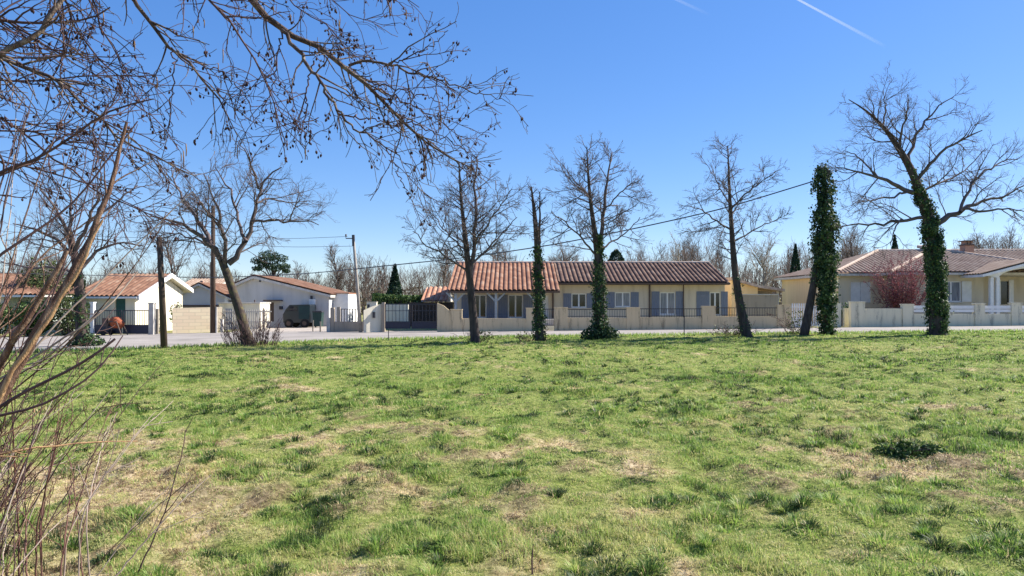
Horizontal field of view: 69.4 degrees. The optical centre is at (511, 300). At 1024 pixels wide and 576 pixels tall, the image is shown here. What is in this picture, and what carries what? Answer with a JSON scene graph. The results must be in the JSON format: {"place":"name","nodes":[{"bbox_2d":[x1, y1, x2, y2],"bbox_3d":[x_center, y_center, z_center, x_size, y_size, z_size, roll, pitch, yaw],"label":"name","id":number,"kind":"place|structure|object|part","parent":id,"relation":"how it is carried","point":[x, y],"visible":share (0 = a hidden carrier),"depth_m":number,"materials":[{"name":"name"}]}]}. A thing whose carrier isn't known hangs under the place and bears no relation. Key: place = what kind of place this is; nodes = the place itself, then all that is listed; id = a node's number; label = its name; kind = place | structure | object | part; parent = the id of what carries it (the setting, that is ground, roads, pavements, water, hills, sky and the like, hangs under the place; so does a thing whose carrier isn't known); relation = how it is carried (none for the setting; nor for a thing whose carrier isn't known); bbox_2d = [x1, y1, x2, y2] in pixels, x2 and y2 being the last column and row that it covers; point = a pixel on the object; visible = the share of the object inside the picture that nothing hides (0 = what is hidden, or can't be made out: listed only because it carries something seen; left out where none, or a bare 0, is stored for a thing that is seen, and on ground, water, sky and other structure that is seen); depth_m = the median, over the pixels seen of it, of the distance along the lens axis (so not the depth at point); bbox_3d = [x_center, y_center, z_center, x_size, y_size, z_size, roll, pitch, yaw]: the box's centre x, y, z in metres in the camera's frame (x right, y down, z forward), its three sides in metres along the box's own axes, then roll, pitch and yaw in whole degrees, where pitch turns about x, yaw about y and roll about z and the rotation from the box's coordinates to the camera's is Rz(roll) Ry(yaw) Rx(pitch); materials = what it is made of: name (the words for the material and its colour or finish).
{"place":"outdoors","nodes":[
{"label":"outdoors","id":0,"kind":"place"},
{"bbox_2d":[233,327,326,331],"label":"driveway","id":1,"kind":"structure","parent":0,"point":[299,329],"depth_m":46.39,"materials":[{"name":"grey concrete"}]},
{"bbox_2d":[270,326,326,327],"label":"lane","id":2,"kind":"structure","parent":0,"point":[296,327],"depth_m":50.60,"materials":[{"name":"grey asphalt"}]},
{"bbox_2d":[283,304,315,327],"bbox_3d":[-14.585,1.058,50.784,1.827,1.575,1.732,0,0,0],"label":"parked van","id":3,"kind":"object","parent":2,"relation":"on","point":[297,315],"visible":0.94,"depth_m":50.00,"materials":[{"name":"green paint"}]},
{"bbox_3d":[-14.910,0.560,49.983,0.770,0.320,0.025,0,0,0],"label":"side window","id":4,"kind":"part","parent":3,"relation":"part of","materials":[{"name":"black glass"}]},
{"bbox_2d":[312,311,323,326],"bbox_3d":[-13.117,1.260,50.060,0.660,1.120,0.720,0,0,0],"label":"wheelie bin","id":5,"kind":"object","parent":2,"relation":"on","point":[318,317],"visible":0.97,"depth_m":49.75,"materials":[{"name":"green plastic"}]},
{"bbox_2d":[0,300,1023,575],"bbox_3d":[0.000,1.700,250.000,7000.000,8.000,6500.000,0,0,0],"label":"ground","id":6,"kind":"structure","parent":0,"point":[972,560],"depth_m":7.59,"materials":[{"name":"green plant"}]},
{"bbox_2d":[0,301,20,334],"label":"shrub","id":7,"kind":"object","parent":6,"relation":"on","point":[5,321],"visible":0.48,"depth_m":40.48,"materials":[{"name":"green plant"}]},
{"bbox_2d":[11,301,52,336],"bbox_3d":[-26.276,1.051,40.490,2.102,2.076,2.150,0,0,0],"label":"shrub","id":8,"kind":"object","parent":6,"relation":"on","point":[21,307],"visible":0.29,"depth_m":40.03,"materials":[{"name":"green plant"}]},
{"bbox_2d":[0,273,73,333],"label":"verandah house","id":9,"kind":"structure","parent":6,"relation":"on","point":[13,301],"depth_m":46.00,"materials":[{"name":"orange tile"}]},
{"bbox_2d":[16,257,68,305],"bbox_3d":[-29.805,-0.330,46.953,3.066,4.887,2.823,0,0,0],"label":"shrub","id":10,"kind":"object","parent":6,"relation":"on","point":[36,281],"visible":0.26,"depth_m":46.58,"materials":[{"name":"green plant"}]},
{"bbox_2d":[48,293,89,335],"bbox_3d":[-24.596,0.759,41.036,2.399,2.614,2.044,0,0,0],"label":"shrub","id":11,"kind":"object","parent":6,"relation":"on","point":[66,326],"visible":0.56,"depth_m":40.67,"materials":[{"name":"green plant"}]},
{"bbox_2d":[0,150,173,345],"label":"bare tree","id":12,"kind":"object","parent":6,"relation":"on","point":[83,336],"visible":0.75,"depth_m":30.47,"materials":[{"name":"grey plant"}]},
{"bbox_2d":[0,91,191,456],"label":"coppiced shrub","id":13,"kind":"object","parent":6,"relation":"on","point":[14,372],"visible":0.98,"depth_m":4.17,"materials":[{"name":"brown plant"}]},
{"bbox_2d":[0,308,210,575],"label":"dead shoots","id":14,"kind":"object","parent":6,"relation":"on","point":[21,478],"visible":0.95,"depth_m":4.12,"materials":[{"name":"brown wood"}]},
{"bbox_2d":[89,302,155,334],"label":"garden gate","id":15,"kind":"structure","parent":6,"relation":"on","point":[149,328],"depth_m":41.20,"materials":[{"name":"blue metal"}]},
{"bbox_2d":[72,273,193,333],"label":"gabled house","id":16,"kind":"structure","parent":6,"relation":"on","point":[139,293],"depth_m":44.23,"materials":[{"name":"white paint"}]},
{"bbox_2d":[116,299,124,322],"bbox_3d":[-22.784,0.549,43.120,0.596,1.508,0.040,0,0,0],"label":"door","id":17,"kind":"structure","parent":16,"relation":"in","point":[120,303],"depth_m":43.10,"materials":[{"name":"teal paint"}]},
{"bbox_2d":[157,237,167,348],"bbox_3d":[-13.351,-0.143,28.223,0.423,4.562,0.258,0,0,0],"label":"utility pole","id":18,"kind":"object","parent":6,"relation":"on","point":[162,315],"visible":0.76,"depth_m":28.13,"materials":[{"name":"brown wood"}]},
{"bbox_2d":[137,417,192,572],"bbox_3d":[-2.214,1.244,4.726,0.333,0.962,0.071,0,0,-42],"label":"bare sapling","id":19,"kind":"object","parent":6,"relation":"on","point":[165,511],"visible":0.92,"depth_m":4.73,"materials":[{"name":"brown wood"}]},
{"bbox_2d":[147,229,188,278],"bbox_3d":[-28.826,-1.921,62.041,3.244,8.210,3.120,0,0,26],"label":"bare tree","id":20,"kind":"object","parent":6,"relation":"on","point":[174,269],"visible":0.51,"depth_m":62.05,"materials":[{"name":"wood"}]},
{"bbox_2d":[169,301,183,322],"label":"shrub","id":21,"kind":"object","parent":6,"relation":"on","point":[176,306],"visible":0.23,"depth_m":45.73,"materials":[{"name":"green plant"}]},
{"bbox_2d":[156,307,221,333],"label":"block wall","id":22,"kind":"structure","parent":6,"relation":"on","point":[190,320],"depth_m":43.34,"materials":[{"name":"beige concrete"}]},
{"bbox_2d":[185,278,225,285],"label":"tiled house","id":23,"kind":"structure","parent":6,"relation":"on","point":[191,282],"depth_m":66.05,"materials":[{"name":"pink tile"}]},
{"bbox_2d":[183,281,231,307],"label":"grey house","id":24,"kind":"structure","parent":6,"relation":"on","point":[199,297],"depth_m":53.00,"materials":[{"name":"white paint"}]},
{"bbox_2d":[210,206,216,332],"bbox_3d":[-17.109,-1.630,42.396,0.366,7.602,0.298,0,0,-31],"label":"utility pole","id":25,"kind":"object","parent":6,"relation":"on","point":[213,318],"visible":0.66,"depth_m":42.28,"materials":[{"name":"brown wood"}]},
{"bbox_2d":[5,231,146,237],"bbox_3d":[-24.151,-3.778,41.038,14.394,0.432,0.870,0,0,-13],"label":"overhead cable","id":26,"kind":"object","parent":25,"relation":"attached to","point":[95,236],"visible":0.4,"depth_m":41.67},
{"bbox_2d":[9,273,213,277],"bbox_3d":[-24.140,-1.434,41.022,14.404,0.273,0.892,0,0,-13],"label":"overhead cable","id":27,"kind":"object","parent":25,"relation":"attached to","point":[116,275],"visible":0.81,"depth_m":41.67,"materials":[{"name":"black rubber"}]},
{"bbox_2d":[220,319,223,331],"bbox_3d":[-16.936,1.550,43.182,0.160,0.938,0.160,0,0,0],"label":"fence post","id":28,"kind":"object","parent":6,"relation":"on","point":[222,320],"visible":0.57,"depth_m":43.11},
{"bbox_2d":[122,127,336,345],"bbox_3d":[-11.244,-2.444,29.249,9.202,8.838,6.164,0,0,0],"label":"bare tree","id":29,"kind":"object","parent":6,"relation":"on","point":[223,261],"visible":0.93,"depth_m":29.23,"materials":[{"name":"brown plant"}]},
{"bbox_2d":[218,302,270,329],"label":"outhouse","id":30,"kind":"structure","parent":6,"relation":"on","point":[255,306],"depth_m":48.00,"materials":[{"name":"white paint"}]},
{"bbox_2d":[226,309,231,329],"bbox_3d":[-18.410,1.270,47.979,0.416,1.460,0.037,0,0,0],"label":"door","id":31,"kind":"structure","parent":30,"relation":"in","point":[229,313],"depth_m":47.96,"materials":[{"name":"grey paint"}]},
{"bbox_2d":[222,309,271,330],"bbox_3d":[-16.149,1.323,45.030,3.000,1.554,0.060,0,0,0],"label":"picket fence","id":32,"kind":"object","parent":6,"relation":"on","point":[249,311],"visible":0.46,"depth_m":45.00,"materials":[{"name":"wood"}]},
{"bbox_2d":[217,302,282,346],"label":"sucker shoots","id":33,"kind":"object","parent":6,"relation":"on","point":[257,334],"visible":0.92,"depth_m":29.19,"materials":[{"name":"plant"}]},
{"bbox_2d":[0,0,530,269],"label":"alder tree","id":34,"kind":"object","parent":6,"relation":"on","point":[49,19],"visible":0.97,"depth_m":5.55,"materials":[{"name":"brown plant"}]},
{"bbox_2d":[250,249,290,276],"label":"pine tree","id":35,"kind":"object","parent":6,"relation":"on","point":[272,267],"visible":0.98,"depth_m":77.46,"materials":[{"name":"green plant"}]},
{"bbox_2d":[234,274,359,326],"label":"white house","id":36,"kind":"structure","parent":6,"relation":"on","point":[281,294],"depth_m":52.00,"materials":[{"name":"white paint"}]},
{"bbox_2d":[270,302,273,321],"bbox_3d":[-16.951,0.810,52.100,0.405,1.351,0.040,0,0,0],"label":"door","id":37,"kind":"structure","parent":36,"relation":"in","point":[272,303],"depth_m":52.08,"materials":[{"name":"brown wood"}]},
{"bbox_2d":[323,241,350,289],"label":"bare tree","id":38,"kind":"object","parent":6,"relation":"on","point":[332,258],"visible":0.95,"depth_m":95.34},
{"bbox_2d":[327,307,363,331],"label":"wall","id":39,"kind":"structure","parent":6,"relation":"on","point":[338,326],"depth_m":42.40,"materials":[{"name":"paint"}]},
{"bbox_2d":[345,234,361,331],"bbox_3d":[-8.816,-0.805,41.215,0.996,5.793,0.208,0,0,0],"label":"utility pole","id":40,"kind":"object","parent":6,"relation":"on","point":[357,289],"visible":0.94,"depth_m":41.14,"materials":[{"name":"concrete"}]},
{"bbox_2d":[222,243,340,246],"bbox_3d":[-12.927,-3.163,42.043,8.231,0.279,0.646,0,0,7],"label":"overhead cable","id":41,"kind":"object","parent":40,"relation":"attached to","point":[322,246],"visible":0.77,"depth_m":41.74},
{"bbox_2d":[216,235,347,238],"bbox_3d":[-13.067,-3.638,42.050,7.948,0.205,0.661,0,0,7],"label":"overhead cable","id":42,"kind":"object","parent":40,"relation":"attached to","point":[284,238],"visible":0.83,"depth_m":42.26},
{"bbox_2d":[214,269,353,277],"bbox_3d":[-12.855,-1.530,41.932,8.363,0.471,0.609,0,0,8],"label":"overhead cable","id":43,"kind":"object","parent":40,"relation":"attached to","point":[285,274],"visible":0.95,"depth_m":42.18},
{"bbox_2d":[367,302,376,307],"bbox_3d":[-8.096,0.987,42.775,0.590,1.826,0.410,0,0,0],"label":"meter box","id":44,"kind":"object","parent":6,"relation":"on","point":[370,304],"visible":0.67,"depth_m":42.60,"materials":[{"name":"metal"}]},
{"bbox_2d":[364,302,385,331],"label":"wing wall","id":45,"kind":"structure","parent":6,"relation":"on","point":[374,318],"depth_m":41.51,"materials":[{"name":"paint"}]},
{"bbox_2d":[385,304,436,328],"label":"driveway gate","id":46,"kind":"structure","parent":45,"relation":"attached to","point":[422,324],"depth_m":41.50,"materials":[{"name":"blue metal"}]},
{"bbox_2d":[386,263,402,294],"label":"cypress tree","id":47,"kind":"object","parent":6,"relation":"on","point":[394,287],"visible":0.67,"depth_m":57.76,"materials":[{"name":"green plant"}]},
{"bbox_2d":[371,293,422,304],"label":"hedge","id":48,"kind":"object","parent":6,"relation":"on","point":[379,298],"visible":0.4,"depth_m":53.27,"materials":[{"name":"green plant"}]},
{"bbox_2d":[386,305,408,320],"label":"yard wall","id":49,"kind":"structure","parent":6,"relation":"on","point":[393,315],"depth_m":50.00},
{"bbox_2d":[409,286,452,325],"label":"garden shed","id":50,"kind":"structure","parent":6,"relation":"on","point":[434,295],"depth_m":50.60,"materials":[{"name":"orange tile"}]},
{"bbox_2d":[436,242,458,286],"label":"bare tree","id":51,"kind":"object","parent":6,"relation":"on","point":[444,271],"visible":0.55,"depth_m":80.07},
{"bbox_2d":[397,134,536,343],"bbox_3d":[-1.797,-2.514,30.244,5.542,8.678,4.829,0,0,0],"label":"alder tree","id":52,"kind":"object","parent":6,"relation":"on","point":[466,247],"visible":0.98,"depth_m":29.89,"materials":[{"name":"grey plant"}]},
{"bbox_2d":[450,325,498,342],"bbox_3d":[-1.471,1.425,30.279,1.458,0.790,1.668,0,0,-44],"label":"bramble clump","id":53,"kind":"object","parent":6,"relation":"on","point":[482,338],"visible":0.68,"depth_m":30.38,"materials":[{"name":"brown plant"}]},
{"bbox_2d":[0,224,1023,310],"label":"bare woodland","id":54,"kind":"object","parent":6,"relation":"on","point":[369,282],"visible":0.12,"depth_m":110.24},
{"bbox_2d":[515,330,545,341],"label":"bramble clump","id":55,"kind":"object","parent":6,"relation":"on","point":[520,337],"visible":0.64,"depth_m":31.03,"materials":[{"name":"brown plant"}]},
{"bbox_2d":[531,544,533,574],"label":"stick","id":56,"kind":"object","parent":6,"relation":"on","point":[532,561],"visible":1,"depth_m":4.63,"materials":[{"name":"brown wood"}]},
{"bbox_2d":[525,180,551,341],"bbox_3d":[1.108,-1.513,30.586,1.155,6.882,1.122,0,0,0],"label":"ivied tree","id":57,"kind":"object","parent":6,"relation":"on","point":[538,325],"visible":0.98,"depth_m":30.36,"materials":[{"name":"green plant"}]},
{"bbox_2d":[544,240,583,260],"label":"bare tree","id":58,"kind":"object","parent":6,"relation":"on","point":[563,258],"visible":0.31,"depth_m":84.09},
{"bbox_2d":[360,281,781,314],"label":"thicket","id":59,"kind":"object","parent":6,"relation":"on","point":[365,301],"depth_m":101.78,"materials":[{"name":"plant"}]},
{"bbox_2d":[445,261,730,329],"bbox_3d":[4.669,-0.318,48.384,17.206,4.636,11.768,0,0,0],"label":"bungalow","id":60,"kind":"object","parent":6,"relation":"on","point":[502,290],"visible":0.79,"depth_m":45.50,"materials":[{"name":"brown tile"}]},
{"bbox_2d":[475,295,485,317],"bbox_3d":[-1.989,0.355,45.580,0.827,1.418,0.080,0,0,0],"label":"window","id":61,"kind":"structure","parent":60,"relation":"in","point":[480,299],"depth_m":45.61,"materials":[{"name":"clear glass"}]},
{"bbox_2d":[508,295,522,317],"bbox_3d":[0.217,0.355,45.580,0.906,1.418,0.080,0,0,0],"label":"window","id":62,"kind":"structure","parent":60,"relation":"in","point":[515,302],"depth_m":45.61,"materials":[{"name":"white glass"}]},
{"bbox_2d":[543,295,547,316],"bbox_3d":[2.009,0.433,45.560,0.473,1.497,0.080,0,0,0],"label":"door","id":63,"kind":"structure","parent":60,"relation":"in","point":[546,299],"depth_m":45.56,"materials":[{"name":"white paint"}]},
{"bbox_2d":[571,293,586,308],"bbox_3d":[4.117,0.035,45.530,1.026,0.937,0.180,0,0,0],"label":"window","id":64,"kind":"structure","parent":60,"relation":"in","point":[578,299],"depth_m":45.61,"materials":[{"name":"clear glass"}]},
{"bbox_2d":[614,292,629,307],"bbox_3d":[6.815,-0.024,45.530,1.065,0.976,0.180,0,0,0],"label":"window","id":65,"kind":"structure","parent":60,"relation":"in","point":[622,299],"depth_m":45.61,"materials":[{"name":"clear glass"}]},
{"bbox_2d":[659,292,675,315],"bbox_3d":[9.573,0.212,45.530,1.065,1.449,0.180,0,0,0],"label":"window","id":66,"kind":"structure","parent":60,"relation":"in","point":[667,299],"depth_m":45.61,"materials":[{"name":"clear glass"}]},
{"bbox_2d":[710,292,721,315],"bbox_3d":[12.508,0.232,45.530,0.790,1.488,0.180,0,0,0],"label":"window","id":67,"kind":"structure","parent":60,"relation":"in","point":[714,296],"depth_m":45.61,"materials":[{"name":"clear glass"}]},
{"bbox_2d":[535,133,663,339],"bbox_3d":[3.814,-2.660,31.738,5.716,9.316,3.780,0,0,0],"label":"alder tree","id":68,"kind":"object","parent":6,"relation":"on","point":[600,328],"visible":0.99,"depth_m":31.37,"materials":[{"name":"grey plant"}]},
{"bbox_2d":[437,303,790,331],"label":"street wall","id":69,"kind":"structure","parent":6,"relation":"on","point":[451,320],"depth_m":41.00,"materials":[{"name":"paint"}]},
{"bbox_2d":[607,249,624,260],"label":"evergreen shrub","id":70,"kind":"object","parent":6,"relation":"on","point":[616,254],"visible":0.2,"depth_m":61.76,"materials":[{"name":"green plant"}]},
{"bbox_2d":[667,231,682,260],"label":"bare tree","id":71,"kind":"object","parent":6,"relation":"on","point":[678,255],"visible":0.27,"depth_m":74.39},
{"bbox_2d":[672,131,793,336],"bbox_3d":[9.688,-2.793,32.406,5.582,9.119,4.428,0,0,0],"label":"alder tree","id":72,"kind":"object","parent":6,"relation":"on","point":[744,322],"visible":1,"depth_m":32.25,"materials":[{"name":"grey plant"}]},
{"bbox_2d":[703,320,765,336],"bbox_3d":[9.796,1.263,32.970,2.588,0.763,1.674,0,0,0],"label":"bramble clump","id":73,"kind":"object","parent":6,"relation":"on","point":[726,332],"visible":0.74,"depth_m":32.82,"materials":[{"name":"plant"}]},
{"bbox_2d":[725,277,784,315],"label":"garage","id":74,"kind":"structure","parent":6,"relation":"on","point":[749,288],"depth_m":50.00,"materials":[{"name":"beige paint"}]},
{"bbox_2d":[735,294,778,315],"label":"boundary wall","id":75,"kind":"structure","parent":6,"relation":"on","point":[760,300],"depth_m":46.00,"materials":[{"name":"grey concrete"}]},
{"bbox_2d":[740,230,781,286],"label":"bare tree","id":76,"kind":"object","parent":6,"relation":"on","point":[763,263],"visible":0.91,"depth_m":72.05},
{"bbox_2d":[764,309,819,334],"bbox_3d":[13.069,0.929,34.202,2.761,1.723,2.510,0,0,33],"label":"bramble clump","id":77,"kind":"object","parent":6,"relation":"on","point":[790,324],"visible":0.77,"depth_m":34.12,"materials":[{"name":"plant"}]},
{"bbox_2d":[789,243,800,276],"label":"cypress tree","id":78,"kind":"object","parent":6,"relation":"on","point":[795,264],"visible":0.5,"depth_m":65.85,"materials":[{"name":"green plant"}]},
{"bbox_2d":[799,232,821,334],"bbox_3d":[13.662,-0.747,33.553,1.444,4.878,0.694,0,0,-14],"label":"ivied tree","id":79,"kind":"object","parent":6,"relation":"on","point":[806,321],"visible":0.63,"depth_m":33.34,"materials":[{"name":"grey plant"}]},
{"bbox_2d":[791,303,840,327],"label":"entrance gate","id":80,"kind":"structure","parent":6,"relation":"on","point":[838,313],"depth_m":41.87,"materials":[{"name":"white metal"}]},
{"bbox_2d":[807,160,844,334],"bbox_3d":[14.114,-2.209,33.351,1.688,8.058,1.650,0,0,0],"label":"ivied pole","id":81,"kind":"object","parent":6,"relation":"on","point":[827,285],"visible":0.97,"depth_m":33.11,"materials":[{"name":"green plant"}]},
{"bbox_2d":[354,181,812,269],"bbox_3d":[2.409,-3.558,37.216,23.636,3.679,0.782,0,0,21],"label":"overhead cable","id":82,"kind":"object","parent":81,"relation":"attached to","point":[588,237],"visible":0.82,"depth_m":35.99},
{"bbox_2d":[841,302,848,325],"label":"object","id":83,"kind":"object","parent":6,"relation":"on","point":[842,312],"visible":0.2,"depth_m":43.45,"materials":[{"name":"beige concrete"}]},
{"bbox_2d":[843,308,848,326],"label":"return wall","id":84,"kind":"structure","parent":6,"relation":"on","point":[845,317],"depth_m":42.50,"materials":[{"name":"paint"}]},
{"bbox_2d":[838,228,864,258],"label":"bare tree","id":85,"kind":"object","parent":6,"relation":"on","point":[851,253],"visible":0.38,"depth_m":85.98,"materials":[{"name":"brown wood"}]},
{"bbox_2d":[860,250,926,307],"bbox_3d":[23.922,-0.772,45.342,4.885,4.535,3.770,0,0,0],"label":"plum shrub","id":86,"kind":"object","parent":6,"relation":"on","point":[894,297],"visible":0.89,"depth_m":45.05,"materials":[{"name":"red plant"}]},
{"bbox_2d":[887,234,900,272],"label":"cypress tree","id":87,"kind":"object","parent":6,"relation":"on","point":[894,244],"visible":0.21,"depth_m":65.89,"materials":[{"name":"green plant"}]},
{"bbox_2d":[774,240,1023,322],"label":"hipped house","id":88,"kind":"structure","parent":6,"relation":"on","point":[991,277],"depth_m":48.06,"materials":[{"name":"beige paint"}]},
{"bbox_2d":[947,281,962,302],"bbox_3d":[27.698,-0.530,46.630,1.371,1.361,0.180,0,0,0],"label":"window","id":89,"kind":"structure","parent":88,"relation":"in","point":[954,287],"depth_m":46.70,"materials":[{"name":"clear glass"}]},
{"bbox_2d":[1001,281,1007,303],"bbox_3d":[32.645,-0.509,49.075,0.552,1.527,0.050,0,0,0],"label":"door","id":90,"kind":"structure","parent":88,"relation":"in","point":[1004,284],"depth_m":49.05,"materials":[{"name":"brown glass"}]},
{"bbox_2d":[864,440,950,461],"bbox_3d":[4.303,1.619,8.039,0.859,0.200,0.484,0,0,-9],"label":"weed clump","id":91,"kind":"object","parent":6,"relation":"on","point":[904,449],"visible":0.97,"depth_m":8.00,"materials":[{"name":"green plant"}]},
{"bbox_2d":[812,63,1023,334],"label":"oak tree","id":92,"kind":"object","parent":6,"relation":"on","point":[936,269],"visible":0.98,"depth_m":32.25,"materials":[{"name":"grey plant"}]},
{"bbox_2d":[848,301,1023,326],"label":"garden fence","id":93,"kind":"object","parent":6,"relation":"on","point":[861,315],"visible":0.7,"depth_m":41.80,"materials":[{"name":"white paint"}]},
{"bbox_2d":[0,326,1023,351],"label":"road","id":94,"kind":"structure","parent":0,"point":[141,340],"depth_m":37.79,"materials":[{"name":"grey asphalt"}]},
{"bbox_2d":[100,316,127,335],"bbox_3d":[-21.885,1.400,40.700,1.165,1.058,0.820,0,0,0],"label":"cement mixer","id":95,"kind":"object","parent":94,"relation":"on","point":[118,322],"visible":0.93,"depth_m":40.50,"materials":[{"name":"orange paint"}]},
{"bbox_2d":[0,0,1023,300],"label":"sky","id":96,"kind":"structure","parent":0,"point":[658,78],"materials":[{"name":"blue"}]}
]}

